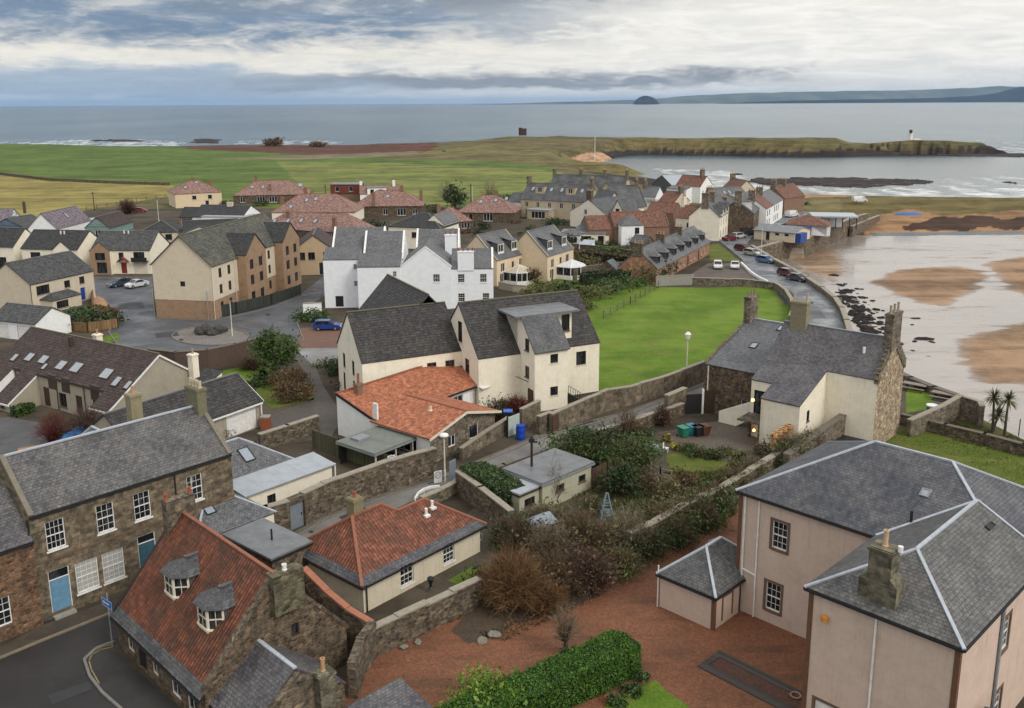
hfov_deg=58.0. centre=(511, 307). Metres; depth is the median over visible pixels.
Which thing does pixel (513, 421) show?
pale gate
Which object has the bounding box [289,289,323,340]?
estate kerb
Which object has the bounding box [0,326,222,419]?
brown tiled mews
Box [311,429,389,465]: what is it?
garden fence
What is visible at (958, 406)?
terrace wall
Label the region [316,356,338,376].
drive shrub
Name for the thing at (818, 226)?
red roofed bar
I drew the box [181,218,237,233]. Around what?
brown gabled bungalow
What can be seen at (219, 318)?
estate kerb
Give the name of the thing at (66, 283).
window
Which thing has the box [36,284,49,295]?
window
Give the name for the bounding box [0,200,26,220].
grey roofed chalet
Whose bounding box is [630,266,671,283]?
garden bush
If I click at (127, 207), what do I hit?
bare hedge bush
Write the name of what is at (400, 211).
window
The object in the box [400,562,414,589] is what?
window
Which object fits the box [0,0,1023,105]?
sky
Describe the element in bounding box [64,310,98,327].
village shrub
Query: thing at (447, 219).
black roofed block
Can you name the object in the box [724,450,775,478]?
bank scrub
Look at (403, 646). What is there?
garden boulder
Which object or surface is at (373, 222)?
hedge
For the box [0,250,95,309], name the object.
beige house
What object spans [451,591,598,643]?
planting bed
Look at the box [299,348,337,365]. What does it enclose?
pale apron
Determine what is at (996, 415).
cabbage palm
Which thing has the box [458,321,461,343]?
window
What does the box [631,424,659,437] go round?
lane bush
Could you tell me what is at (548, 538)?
tangled shrub
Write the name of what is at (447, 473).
lane pavement
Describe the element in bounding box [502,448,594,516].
flat roofed shed
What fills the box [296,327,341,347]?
red paving
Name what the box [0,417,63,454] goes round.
yard
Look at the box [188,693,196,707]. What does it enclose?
window
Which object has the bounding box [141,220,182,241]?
dark bungalow
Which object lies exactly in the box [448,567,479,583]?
bungalow grass
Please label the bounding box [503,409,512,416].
blue lidded bin
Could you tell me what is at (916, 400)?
seaside grass
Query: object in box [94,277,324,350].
estate road
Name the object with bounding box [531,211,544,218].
window
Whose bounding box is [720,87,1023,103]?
distant coast
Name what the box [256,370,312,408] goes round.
island grass
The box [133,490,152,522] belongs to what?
window
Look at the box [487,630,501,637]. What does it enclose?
garden boulder
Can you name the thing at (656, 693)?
front lawn
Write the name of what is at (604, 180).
gabled terrace
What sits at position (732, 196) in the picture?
harbour house
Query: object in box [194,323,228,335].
rock pile
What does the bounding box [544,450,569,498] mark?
bare sapling
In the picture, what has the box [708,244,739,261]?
roadside grass
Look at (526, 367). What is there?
window
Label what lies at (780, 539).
window
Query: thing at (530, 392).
door
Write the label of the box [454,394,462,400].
window
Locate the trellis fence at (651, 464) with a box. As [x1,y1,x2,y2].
[650,462,671,483]
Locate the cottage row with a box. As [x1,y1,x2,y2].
[597,224,709,283]
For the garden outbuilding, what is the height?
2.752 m
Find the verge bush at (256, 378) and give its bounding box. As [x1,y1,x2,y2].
[246,372,272,387]
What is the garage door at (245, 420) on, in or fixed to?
in the house at (235, 400)
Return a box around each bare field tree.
[436,178,449,200]
[480,178,500,194]
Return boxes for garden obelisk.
[599,492,614,521]
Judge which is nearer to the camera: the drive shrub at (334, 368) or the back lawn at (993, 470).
the back lawn at (993, 470)
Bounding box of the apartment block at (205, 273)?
[150,212,301,319]
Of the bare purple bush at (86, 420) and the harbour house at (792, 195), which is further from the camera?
the harbour house at (792, 195)
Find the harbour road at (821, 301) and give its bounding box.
[711,211,844,328]
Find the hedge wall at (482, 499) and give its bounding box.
[455,470,513,526]
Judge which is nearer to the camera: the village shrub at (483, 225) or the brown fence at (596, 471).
the brown fence at (596, 471)
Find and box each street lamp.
[229,300,235,335]
[439,433,448,482]
[685,332,690,365]
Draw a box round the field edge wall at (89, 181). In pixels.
[0,172,169,184]
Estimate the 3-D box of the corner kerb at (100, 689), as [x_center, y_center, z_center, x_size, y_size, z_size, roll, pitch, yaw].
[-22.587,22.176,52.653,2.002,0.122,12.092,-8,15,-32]
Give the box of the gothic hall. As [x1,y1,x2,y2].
[593,187,646,210]
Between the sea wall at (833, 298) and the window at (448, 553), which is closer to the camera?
the window at (448, 553)
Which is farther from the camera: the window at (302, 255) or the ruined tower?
the ruined tower
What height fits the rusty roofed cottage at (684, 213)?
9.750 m
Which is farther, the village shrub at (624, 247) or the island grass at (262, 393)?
the village shrub at (624, 247)
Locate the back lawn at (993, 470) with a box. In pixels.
[885,426,1023,485]
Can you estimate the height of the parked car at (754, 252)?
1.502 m
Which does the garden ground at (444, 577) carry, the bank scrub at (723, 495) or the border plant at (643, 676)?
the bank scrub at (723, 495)
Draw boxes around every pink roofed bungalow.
[167,176,221,207]
[232,175,310,204]
[271,186,363,219]
[272,210,375,239]
[358,185,426,216]
[436,204,472,231]
[458,190,521,222]
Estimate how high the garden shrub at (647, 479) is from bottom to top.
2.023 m
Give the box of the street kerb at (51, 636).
[0,611,111,658]
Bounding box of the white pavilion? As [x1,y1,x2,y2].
[809,212,858,228]
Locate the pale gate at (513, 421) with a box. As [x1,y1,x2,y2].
[507,413,519,437]
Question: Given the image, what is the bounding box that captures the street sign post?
[101,593,112,646]
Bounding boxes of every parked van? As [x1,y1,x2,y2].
[739,227,753,234]
[784,210,798,217]
[851,196,867,201]
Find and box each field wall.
[536,410,551,434]
[549,360,703,432]
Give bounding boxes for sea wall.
[750,245,852,329]
[903,372,959,398]
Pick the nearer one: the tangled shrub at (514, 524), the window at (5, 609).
the window at (5, 609)
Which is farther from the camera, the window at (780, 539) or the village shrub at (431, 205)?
the village shrub at (431, 205)
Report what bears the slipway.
on the ground at (962, 296)
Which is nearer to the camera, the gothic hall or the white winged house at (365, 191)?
the gothic hall
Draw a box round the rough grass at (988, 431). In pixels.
[948,421,1023,455]
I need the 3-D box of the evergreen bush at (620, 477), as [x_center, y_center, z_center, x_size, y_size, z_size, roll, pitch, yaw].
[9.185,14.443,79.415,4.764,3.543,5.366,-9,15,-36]
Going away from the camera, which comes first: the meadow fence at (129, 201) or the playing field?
the playing field
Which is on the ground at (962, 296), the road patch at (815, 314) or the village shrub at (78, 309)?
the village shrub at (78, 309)
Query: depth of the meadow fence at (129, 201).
311.00 m
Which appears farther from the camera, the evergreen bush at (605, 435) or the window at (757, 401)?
the window at (757, 401)
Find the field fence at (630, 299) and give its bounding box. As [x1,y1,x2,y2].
[603,280,658,318]
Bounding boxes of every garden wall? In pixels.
[498,281,526,291]
[570,243,633,254]
[573,262,621,279]
[626,448,783,547]
[783,413,846,464]
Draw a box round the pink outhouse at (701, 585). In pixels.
[655,536,745,630]
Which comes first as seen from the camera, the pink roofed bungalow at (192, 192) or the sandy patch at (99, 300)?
the sandy patch at (99, 300)
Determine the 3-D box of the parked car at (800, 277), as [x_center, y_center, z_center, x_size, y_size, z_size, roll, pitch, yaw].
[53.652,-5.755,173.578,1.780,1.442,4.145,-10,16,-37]
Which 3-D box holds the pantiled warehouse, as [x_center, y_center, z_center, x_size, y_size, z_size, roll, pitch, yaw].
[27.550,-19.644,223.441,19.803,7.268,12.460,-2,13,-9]
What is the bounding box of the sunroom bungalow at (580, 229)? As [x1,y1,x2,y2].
[561,223,608,244]
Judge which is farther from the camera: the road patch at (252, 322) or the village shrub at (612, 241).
the village shrub at (612, 241)
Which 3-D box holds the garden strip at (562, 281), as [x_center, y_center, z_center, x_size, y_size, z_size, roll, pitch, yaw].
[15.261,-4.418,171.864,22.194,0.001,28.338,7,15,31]
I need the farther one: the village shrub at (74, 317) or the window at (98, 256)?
the window at (98, 256)
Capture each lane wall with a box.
[263,498,290,529]
[299,446,436,525]
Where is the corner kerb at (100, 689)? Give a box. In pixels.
[83,640,122,707]
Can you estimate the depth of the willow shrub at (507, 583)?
61.05 m
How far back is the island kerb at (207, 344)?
131.81 m
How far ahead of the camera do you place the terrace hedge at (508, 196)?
301.16 m
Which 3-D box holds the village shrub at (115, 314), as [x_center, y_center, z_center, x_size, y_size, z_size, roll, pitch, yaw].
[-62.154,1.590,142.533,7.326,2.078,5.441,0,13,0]
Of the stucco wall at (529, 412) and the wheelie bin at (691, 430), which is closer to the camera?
the wheelie bin at (691, 430)
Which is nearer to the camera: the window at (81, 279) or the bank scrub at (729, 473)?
the bank scrub at (729, 473)
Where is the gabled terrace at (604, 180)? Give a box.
[551,167,630,191]
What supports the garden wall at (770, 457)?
on the garden ground at (444, 577)
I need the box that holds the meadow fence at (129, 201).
[80,194,167,210]
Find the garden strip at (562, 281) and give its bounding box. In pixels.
[506,279,653,296]
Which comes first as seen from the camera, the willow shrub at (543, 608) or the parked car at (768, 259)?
the willow shrub at (543, 608)
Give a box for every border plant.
[555,644,575,654]
[603,687,629,707]
[617,680,645,699]
[631,669,650,684]
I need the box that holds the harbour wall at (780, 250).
[757,213,867,260]
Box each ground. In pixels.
[0,136,1023,707]
[433,429,754,586]
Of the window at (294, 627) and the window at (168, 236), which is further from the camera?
the window at (168, 236)
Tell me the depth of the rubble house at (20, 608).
58.62 m
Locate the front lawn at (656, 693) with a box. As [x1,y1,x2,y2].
[605,680,688,707]
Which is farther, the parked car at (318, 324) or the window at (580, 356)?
the parked car at (318, 324)
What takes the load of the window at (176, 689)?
in the pantile cottage at (200, 609)
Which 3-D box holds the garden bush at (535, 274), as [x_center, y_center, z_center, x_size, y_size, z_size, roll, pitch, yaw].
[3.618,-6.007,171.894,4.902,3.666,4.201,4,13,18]
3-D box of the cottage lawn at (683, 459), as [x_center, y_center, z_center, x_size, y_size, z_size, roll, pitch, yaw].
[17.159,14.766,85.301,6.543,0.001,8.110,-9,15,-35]
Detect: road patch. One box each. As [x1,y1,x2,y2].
[47,682,91,704]
[118,302,144,309]
[154,331,178,337]
[236,318,266,326]
[568,420,593,428]
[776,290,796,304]
[809,310,824,319]
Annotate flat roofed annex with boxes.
[222,518,312,569]
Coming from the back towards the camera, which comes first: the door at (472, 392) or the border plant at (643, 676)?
the door at (472, 392)
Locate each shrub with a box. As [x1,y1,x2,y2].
[62,304,104,319]
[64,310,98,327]
[71,313,106,322]
[90,308,116,321]
[94,309,129,321]
[219,200,233,204]
[233,355,266,370]
[252,199,269,205]
[306,356,337,368]
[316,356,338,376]
[330,373,341,388]
[426,203,444,210]
[433,658,532,707]
[453,562,491,607]
[459,226,475,232]
[470,231,485,234]
[473,535,554,617]
[474,221,490,228]
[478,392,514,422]
[485,509,535,544]
[489,392,533,417]
[489,505,552,560]
[509,511,587,569]
[516,574,571,618]
[519,496,577,516]
[519,531,595,601]
[524,224,535,229]
[537,494,611,530]
[540,536,634,603]
[544,503,632,562]
[545,219,568,224]
[571,491,605,516]
[573,249,584,260]
[579,238,600,245]
[579,540,658,585]
[594,500,667,555]
[605,240,619,245]
[610,244,633,249]
[631,469,667,492]
[642,477,684,499]
[660,432,672,441]
[666,465,700,489]
[670,442,678,449]
[674,441,704,452]
[680,444,707,458]
[696,475,721,488]
[700,446,723,460]
[715,444,740,457]
[723,448,748,472]
[749,441,769,458]
[757,444,788,470]
[759,426,823,459]
[792,424,831,446]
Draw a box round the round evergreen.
[245,324,306,374]
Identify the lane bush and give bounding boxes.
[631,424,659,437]
[646,402,675,426]
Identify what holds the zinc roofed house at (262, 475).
on the ground at (962, 296)
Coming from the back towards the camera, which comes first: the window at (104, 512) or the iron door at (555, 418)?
the iron door at (555, 418)
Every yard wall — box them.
[257,414,319,448]
[303,302,321,313]
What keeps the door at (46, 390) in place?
in the brown tiled mews
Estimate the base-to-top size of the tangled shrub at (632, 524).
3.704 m
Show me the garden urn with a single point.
(430, 579)
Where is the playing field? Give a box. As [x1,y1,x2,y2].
[583,286,789,390]
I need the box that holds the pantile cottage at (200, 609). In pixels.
[109,486,348,707]
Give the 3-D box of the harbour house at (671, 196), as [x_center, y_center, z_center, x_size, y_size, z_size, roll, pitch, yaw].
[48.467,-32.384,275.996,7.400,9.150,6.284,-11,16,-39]
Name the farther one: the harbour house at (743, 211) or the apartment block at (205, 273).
the harbour house at (743, 211)
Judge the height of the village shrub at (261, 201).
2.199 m
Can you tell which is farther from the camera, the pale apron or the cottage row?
the cottage row
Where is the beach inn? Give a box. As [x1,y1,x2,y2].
[753,223,811,242]
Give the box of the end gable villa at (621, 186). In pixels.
[607,178,638,189]
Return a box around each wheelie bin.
[676,424,691,436]
[686,423,697,435]
[691,423,703,436]
[700,423,711,435]
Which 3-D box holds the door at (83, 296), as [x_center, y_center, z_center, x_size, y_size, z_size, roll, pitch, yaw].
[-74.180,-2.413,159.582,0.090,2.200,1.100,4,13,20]
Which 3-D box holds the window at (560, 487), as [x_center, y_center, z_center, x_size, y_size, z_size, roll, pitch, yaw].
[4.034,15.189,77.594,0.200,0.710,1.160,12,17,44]
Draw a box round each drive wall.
[347,621,377,698]
[376,576,480,655]
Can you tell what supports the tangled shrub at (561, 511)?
on the garden ground at (444, 577)
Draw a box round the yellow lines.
[88,644,111,682]
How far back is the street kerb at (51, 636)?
58.65 m
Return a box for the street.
[0,616,118,707]
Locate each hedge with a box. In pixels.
[9,402,36,416]
[265,367,312,388]
[269,379,316,402]
[285,307,332,321]
[363,218,388,228]
[433,628,642,707]
[458,461,525,506]
[486,193,510,199]
[573,249,629,261]
[578,269,631,284]
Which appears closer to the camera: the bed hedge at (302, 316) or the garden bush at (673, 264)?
the bed hedge at (302, 316)
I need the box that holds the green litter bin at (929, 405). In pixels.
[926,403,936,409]
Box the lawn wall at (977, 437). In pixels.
[900,413,1023,455]
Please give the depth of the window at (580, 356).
106.24 m
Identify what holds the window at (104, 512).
in the stone house at (87, 502)
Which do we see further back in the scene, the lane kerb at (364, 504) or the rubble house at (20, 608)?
the lane kerb at (364, 504)
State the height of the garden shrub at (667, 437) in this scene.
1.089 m
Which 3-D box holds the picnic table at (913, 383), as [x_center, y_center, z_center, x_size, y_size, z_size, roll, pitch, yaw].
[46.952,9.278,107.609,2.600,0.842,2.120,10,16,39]
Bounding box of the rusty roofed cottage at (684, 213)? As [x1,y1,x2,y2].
[675,195,699,229]
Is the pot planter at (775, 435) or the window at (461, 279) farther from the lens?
the window at (461, 279)
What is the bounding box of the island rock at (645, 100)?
[634,96,658,103]
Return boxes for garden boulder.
[400,644,407,648]
[414,638,421,644]
[477,636,487,644]
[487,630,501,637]
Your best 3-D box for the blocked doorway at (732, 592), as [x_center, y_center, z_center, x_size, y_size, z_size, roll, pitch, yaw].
[13.967,19.276,59.816,0.031,1.700,1.350,12,17,43]
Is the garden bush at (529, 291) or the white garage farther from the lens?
the garden bush at (529, 291)
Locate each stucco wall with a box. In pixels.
[459,416,506,460]
[519,399,540,428]
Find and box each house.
[0,214,36,229]
[0,227,30,266]
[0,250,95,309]
[0,377,234,621]
[0,484,43,641]
[20,229,96,266]
[27,205,91,231]
[81,372,263,439]
[84,210,133,235]
[89,231,169,274]
[197,437,335,534]
[329,182,364,200]
[337,274,600,410]
[359,178,399,199]
[570,188,640,226]
[629,234,654,249]
[641,178,663,209]
[652,173,699,192]
[658,184,689,205]
[666,168,712,202]
[688,190,732,240]
[699,185,716,205]
[703,289,906,448]
[713,186,744,194]
[723,172,755,191]
[726,193,743,199]
[727,189,759,234]
[735,440,1023,707]
[748,188,773,224]
[756,185,783,223]
[770,177,805,214]
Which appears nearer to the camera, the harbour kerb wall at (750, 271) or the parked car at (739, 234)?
the harbour kerb wall at (750, 271)
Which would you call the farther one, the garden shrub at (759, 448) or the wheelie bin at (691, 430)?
the wheelie bin at (691, 430)
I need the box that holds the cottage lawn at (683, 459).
[666,452,731,480]
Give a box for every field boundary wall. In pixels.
[655,274,693,285]
[692,277,792,320]
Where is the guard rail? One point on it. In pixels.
(423, 490)
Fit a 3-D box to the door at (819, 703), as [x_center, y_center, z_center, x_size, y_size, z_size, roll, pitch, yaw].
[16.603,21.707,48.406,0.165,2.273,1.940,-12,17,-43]
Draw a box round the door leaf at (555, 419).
[552,414,558,432]
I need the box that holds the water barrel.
[516,423,525,440]
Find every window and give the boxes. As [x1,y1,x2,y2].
[0,257,5,266]
[0,595,14,628]
[30,252,39,257]
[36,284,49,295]
[44,517,67,553]
[56,299,69,308]
[59,393,67,408]
[64,280,69,288]
[75,556,101,596]
[79,276,84,284]
[95,253,105,260]
[95,502,116,535]
[97,262,107,273]
[101,547,127,585]
[127,633,134,656]
[133,252,143,257]
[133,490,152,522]
[151,662,158,679]
[165,234,171,239]
[170,674,181,703]
[186,473,204,502]
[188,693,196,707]
[240,197,244,202]
[257,197,264,202]
[267,493,275,502]
[269,196,276,202]
[291,622,301,639]
[300,253,305,260]
[308,252,314,260]
[383,209,387,214]
[396,441,415,452]
[397,208,405,215]
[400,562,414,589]
[427,362,435,366]
[433,274,439,282]
[443,542,455,566]
[445,360,453,365]
[448,434,456,448]
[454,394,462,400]
[458,274,464,282]
[458,293,464,301]
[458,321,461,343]
[461,223,469,228]
[466,358,468,373]
[469,423,477,438]
[479,274,486,282]
[483,293,488,298]
[484,214,492,221]
[524,338,528,352]
[524,365,528,378]
[524,496,535,509]
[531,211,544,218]
[550,354,558,364]
[550,386,558,396]
[556,483,564,493]
[562,314,570,331]
[576,351,586,366]
[578,474,586,484]
[754,390,764,413]
[762,578,783,616]
[769,517,790,555]
[995,682,1003,707]
[1001,608,1012,655]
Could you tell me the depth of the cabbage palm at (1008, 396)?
92.01 m
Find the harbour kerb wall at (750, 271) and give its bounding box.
[740,262,767,280]
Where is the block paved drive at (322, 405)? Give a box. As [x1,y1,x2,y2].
[257,353,337,443]
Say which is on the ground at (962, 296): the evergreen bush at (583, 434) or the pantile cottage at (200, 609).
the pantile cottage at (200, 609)
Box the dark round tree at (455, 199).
[443,179,470,208]
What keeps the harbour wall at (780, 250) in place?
on the ground at (962, 296)
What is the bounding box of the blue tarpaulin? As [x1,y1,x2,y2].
[57,427,85,439]
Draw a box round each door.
[0,323,8,337]
[17,325,29,337]
[44,387,50,405]
[48,565,72,611]
[76,395,82,413]
[80,287,85,299]
[121,262,126,272]
[134,263,147,272]
[137,532,154,566]
[139,648,147,670]
[226,406,256,437]
[319,262,323,273]
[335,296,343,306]
[470,388,475,403]
[528,388,532,402]
[552,414,558,432]
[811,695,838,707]
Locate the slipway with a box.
[949,420,1023,441]
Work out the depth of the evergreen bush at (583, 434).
88.94 m
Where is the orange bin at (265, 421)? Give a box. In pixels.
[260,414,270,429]
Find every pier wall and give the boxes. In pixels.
[664,387,687,409]
[849,215,880,236]
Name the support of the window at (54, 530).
in the stone house at (87, 502)
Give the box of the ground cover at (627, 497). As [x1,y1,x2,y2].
[481,469,737,605]
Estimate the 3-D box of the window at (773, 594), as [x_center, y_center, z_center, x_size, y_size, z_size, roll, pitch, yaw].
[16.791,18.602,59.321,0.185,2.240,1.390,-12,17,-43]
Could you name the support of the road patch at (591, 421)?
on the lane pavement at (447, 473)
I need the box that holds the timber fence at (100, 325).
[71,304,119,332]
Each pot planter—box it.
[769,432,777,448]
[775,429,782,442]
[779,426,787,439]
[785,423,792,439]
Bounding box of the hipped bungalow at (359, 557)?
[302,491,487,612]
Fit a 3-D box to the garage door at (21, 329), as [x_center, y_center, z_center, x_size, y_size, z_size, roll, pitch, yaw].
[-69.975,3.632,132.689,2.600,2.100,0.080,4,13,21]
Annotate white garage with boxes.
[0,302,71,338]
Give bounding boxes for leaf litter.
[447,556,649,640]
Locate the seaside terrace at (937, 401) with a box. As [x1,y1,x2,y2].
[931,397,946,404]
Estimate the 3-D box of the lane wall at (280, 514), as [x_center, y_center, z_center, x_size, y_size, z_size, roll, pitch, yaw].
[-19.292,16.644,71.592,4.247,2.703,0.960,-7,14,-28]
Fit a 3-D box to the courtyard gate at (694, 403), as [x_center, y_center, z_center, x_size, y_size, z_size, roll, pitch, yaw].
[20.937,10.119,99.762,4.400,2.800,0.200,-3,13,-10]
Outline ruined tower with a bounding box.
[519,128,526,135]
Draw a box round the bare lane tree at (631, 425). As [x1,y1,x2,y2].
[607,402,647,437]
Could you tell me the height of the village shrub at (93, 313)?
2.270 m
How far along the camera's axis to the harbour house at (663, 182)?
328.08 m
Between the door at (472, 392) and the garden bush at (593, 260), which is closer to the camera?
the door at (472, 392)
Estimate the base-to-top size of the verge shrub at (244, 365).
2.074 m
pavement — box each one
[0,595,121,655]
[86,648,177,707]
[295,382,702,533]
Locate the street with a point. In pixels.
(27, 675)
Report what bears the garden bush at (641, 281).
on the garden strip at (562, 281)
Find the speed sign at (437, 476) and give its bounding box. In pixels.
[434,470,441,483]
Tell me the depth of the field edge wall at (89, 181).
403.18 m
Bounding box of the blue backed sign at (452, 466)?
[449,459,455,480]
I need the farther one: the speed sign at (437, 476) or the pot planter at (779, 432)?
the pot planter at (779, 432)
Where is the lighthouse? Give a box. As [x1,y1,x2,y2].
[908,129,920,139]
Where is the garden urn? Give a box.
[427,576,433,588]
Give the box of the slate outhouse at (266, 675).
[209,639,432,707]
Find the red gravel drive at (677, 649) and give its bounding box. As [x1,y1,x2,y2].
[344,505,805,707]
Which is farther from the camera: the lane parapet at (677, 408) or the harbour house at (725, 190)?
the harbour house at (725, 190)
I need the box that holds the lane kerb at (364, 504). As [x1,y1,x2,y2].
[299,384,702,534]
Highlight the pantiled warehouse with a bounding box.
[581,210,669,244]
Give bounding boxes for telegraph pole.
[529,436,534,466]
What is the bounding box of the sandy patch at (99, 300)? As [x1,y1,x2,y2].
[94,296,107,307]
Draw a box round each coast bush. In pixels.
[260,137,285,145]
[308,141,327,146]
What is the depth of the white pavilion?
245.76 m
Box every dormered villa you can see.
[464,229,533,285]
[517,224,585,281]
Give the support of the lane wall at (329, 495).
on the ground at (962, 296)
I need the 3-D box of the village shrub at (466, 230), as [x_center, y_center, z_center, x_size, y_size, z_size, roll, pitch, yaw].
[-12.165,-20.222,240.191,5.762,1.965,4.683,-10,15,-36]
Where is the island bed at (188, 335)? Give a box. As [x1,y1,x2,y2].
[173,328,247,343]
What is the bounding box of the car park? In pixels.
[692,263,756,279]
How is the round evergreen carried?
on the island grass at (262, 393)
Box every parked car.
[107,277,130,287]
[124,279,149,288]
[133,207,147,212]
[313,319,341,330]
[713,260,722,268]
[721,234,738,240]
[730,261,739,268]
[731,232,746,237]
[734,243,750,250]
[742,248,760,256]
[755,254,773,263]
[776,267,795,275]
[785,272,805,281]
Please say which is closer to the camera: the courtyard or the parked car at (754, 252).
the courtyard
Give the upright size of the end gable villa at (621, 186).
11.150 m
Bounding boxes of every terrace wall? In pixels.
[906,394,980,436]
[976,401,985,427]
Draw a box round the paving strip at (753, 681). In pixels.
[697,650,801,707]
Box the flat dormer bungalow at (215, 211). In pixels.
[178,202,261,225]
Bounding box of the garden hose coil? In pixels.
[790,691,801,698]
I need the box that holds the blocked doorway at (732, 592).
[721,590,733,620]
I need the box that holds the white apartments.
[323,226,493,308]
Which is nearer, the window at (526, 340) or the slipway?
the slipway
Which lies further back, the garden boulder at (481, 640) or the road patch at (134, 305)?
the road patch at (134, 305)
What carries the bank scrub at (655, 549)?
on the garden ground at (444, 577)
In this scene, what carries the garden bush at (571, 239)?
on the ground at (962, 296)
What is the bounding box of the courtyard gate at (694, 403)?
[686,389,714,413]
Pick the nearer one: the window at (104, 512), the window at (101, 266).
the window at (104, 512)
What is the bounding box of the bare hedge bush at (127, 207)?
[116,198,138,213]
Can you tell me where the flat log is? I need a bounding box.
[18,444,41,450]
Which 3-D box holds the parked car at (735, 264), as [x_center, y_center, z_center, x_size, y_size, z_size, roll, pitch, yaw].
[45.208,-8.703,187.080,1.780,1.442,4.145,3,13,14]
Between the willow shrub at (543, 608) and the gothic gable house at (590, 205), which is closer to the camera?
the willow shrub at (543, 608)
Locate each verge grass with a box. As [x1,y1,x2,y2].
[222,367,271,380]
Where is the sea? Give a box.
[0,102,1023,235]
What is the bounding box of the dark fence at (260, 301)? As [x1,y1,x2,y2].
[221,284,300,315]
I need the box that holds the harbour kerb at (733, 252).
[720,241,745,264]
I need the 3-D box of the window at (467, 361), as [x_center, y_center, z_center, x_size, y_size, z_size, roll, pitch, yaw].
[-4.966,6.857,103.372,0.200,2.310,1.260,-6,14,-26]
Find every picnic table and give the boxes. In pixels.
[902,381,926,392]
[929,390,954,399]
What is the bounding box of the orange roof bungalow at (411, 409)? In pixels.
[334,365,501,463]
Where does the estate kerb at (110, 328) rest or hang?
on the estate road at (140, 327)
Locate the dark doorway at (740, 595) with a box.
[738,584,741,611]
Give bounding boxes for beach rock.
[860,327,873,330]
[914,337,934,339]
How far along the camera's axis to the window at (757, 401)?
92.31 m
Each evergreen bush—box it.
[533,423,600,463]
[557,417,639,467]
[561,424,619,457]
[584,459,657,501]
[587,426,668,476]
[619,430,665,468]
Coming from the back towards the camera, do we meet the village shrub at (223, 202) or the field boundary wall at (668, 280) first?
the village shrub at (223, 202)
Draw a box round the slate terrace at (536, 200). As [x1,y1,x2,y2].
[508,174,595,219]
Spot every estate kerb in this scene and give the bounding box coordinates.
[104,298,117,343]
[152,289,302,320]
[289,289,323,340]
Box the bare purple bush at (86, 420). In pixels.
[54,394,106,438]
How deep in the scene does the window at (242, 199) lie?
311.35 m
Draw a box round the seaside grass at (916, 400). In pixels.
[906,385,933,412]
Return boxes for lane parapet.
[419,479,456,502]
[496,459,514,469]
[553,402,684,449]
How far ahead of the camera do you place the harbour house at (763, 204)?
245.18 m
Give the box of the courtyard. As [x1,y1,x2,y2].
[661,421,760,461]
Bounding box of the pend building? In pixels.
[299,226,332,274]
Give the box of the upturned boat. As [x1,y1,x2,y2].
[894,212,922,214]
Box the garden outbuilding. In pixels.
[578,239,595,248]
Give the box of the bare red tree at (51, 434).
[27,409,74,444]
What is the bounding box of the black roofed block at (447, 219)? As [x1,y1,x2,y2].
[387,210,459,248]
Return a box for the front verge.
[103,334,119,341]
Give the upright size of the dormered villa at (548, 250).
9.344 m
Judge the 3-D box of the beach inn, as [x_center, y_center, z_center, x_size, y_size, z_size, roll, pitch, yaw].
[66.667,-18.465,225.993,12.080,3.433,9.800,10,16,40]
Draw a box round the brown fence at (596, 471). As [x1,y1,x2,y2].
[592,455,620,488]
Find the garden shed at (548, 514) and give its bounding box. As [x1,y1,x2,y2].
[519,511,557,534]
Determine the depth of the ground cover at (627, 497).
78.17 m
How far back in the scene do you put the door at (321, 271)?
182.54 m
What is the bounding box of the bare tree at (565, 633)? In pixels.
[544,597,587,651]
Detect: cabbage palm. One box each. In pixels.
[983,387,1010,431]
[997,389,1021,435]
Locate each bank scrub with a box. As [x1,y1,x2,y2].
[618,522,678,565]
[636,492,710,547]
[655,512,709,555]
[658,481,725,533]
[669,474,738,515]
[685,497,735,536]
[703,460,759,498]
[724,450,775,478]
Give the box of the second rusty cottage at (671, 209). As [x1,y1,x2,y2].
[646,201,680,229]
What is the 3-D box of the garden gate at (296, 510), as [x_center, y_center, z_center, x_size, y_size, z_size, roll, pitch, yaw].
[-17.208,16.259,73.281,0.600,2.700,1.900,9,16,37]
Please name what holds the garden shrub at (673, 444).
on the garden ground at (444, 577)
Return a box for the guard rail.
[414,485,439,500]
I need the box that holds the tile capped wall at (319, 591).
[304,566,373,649]
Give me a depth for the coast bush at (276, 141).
739.85 m
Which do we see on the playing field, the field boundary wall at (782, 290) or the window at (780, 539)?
the field boundary wall at (782, 290)
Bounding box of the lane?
[301,382,703,537]
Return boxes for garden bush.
[512,285,552,294]
[526,266,542,283]
[527,277,574,291]
[539,216,560,228]
[540,277,597,291]
[561,232,582,243]
[564,281,615,299]
[573,253,603,264]
[581,296,599,309]
[590,275,633,293]
[593,243,629,258]
[606,271,657,290]
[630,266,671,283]
[661,258,680,273]
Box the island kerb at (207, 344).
[171,327,248,345]
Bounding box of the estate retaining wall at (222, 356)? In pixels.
[147,336,258,371]
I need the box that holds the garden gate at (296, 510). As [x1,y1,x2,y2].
[285,493,307,529]
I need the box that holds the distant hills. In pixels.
[477,86,1021,104]
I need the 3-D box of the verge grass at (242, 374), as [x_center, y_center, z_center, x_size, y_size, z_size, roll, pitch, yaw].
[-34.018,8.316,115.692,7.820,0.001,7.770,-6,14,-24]
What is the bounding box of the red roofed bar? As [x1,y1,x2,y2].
[785,215,830,235]

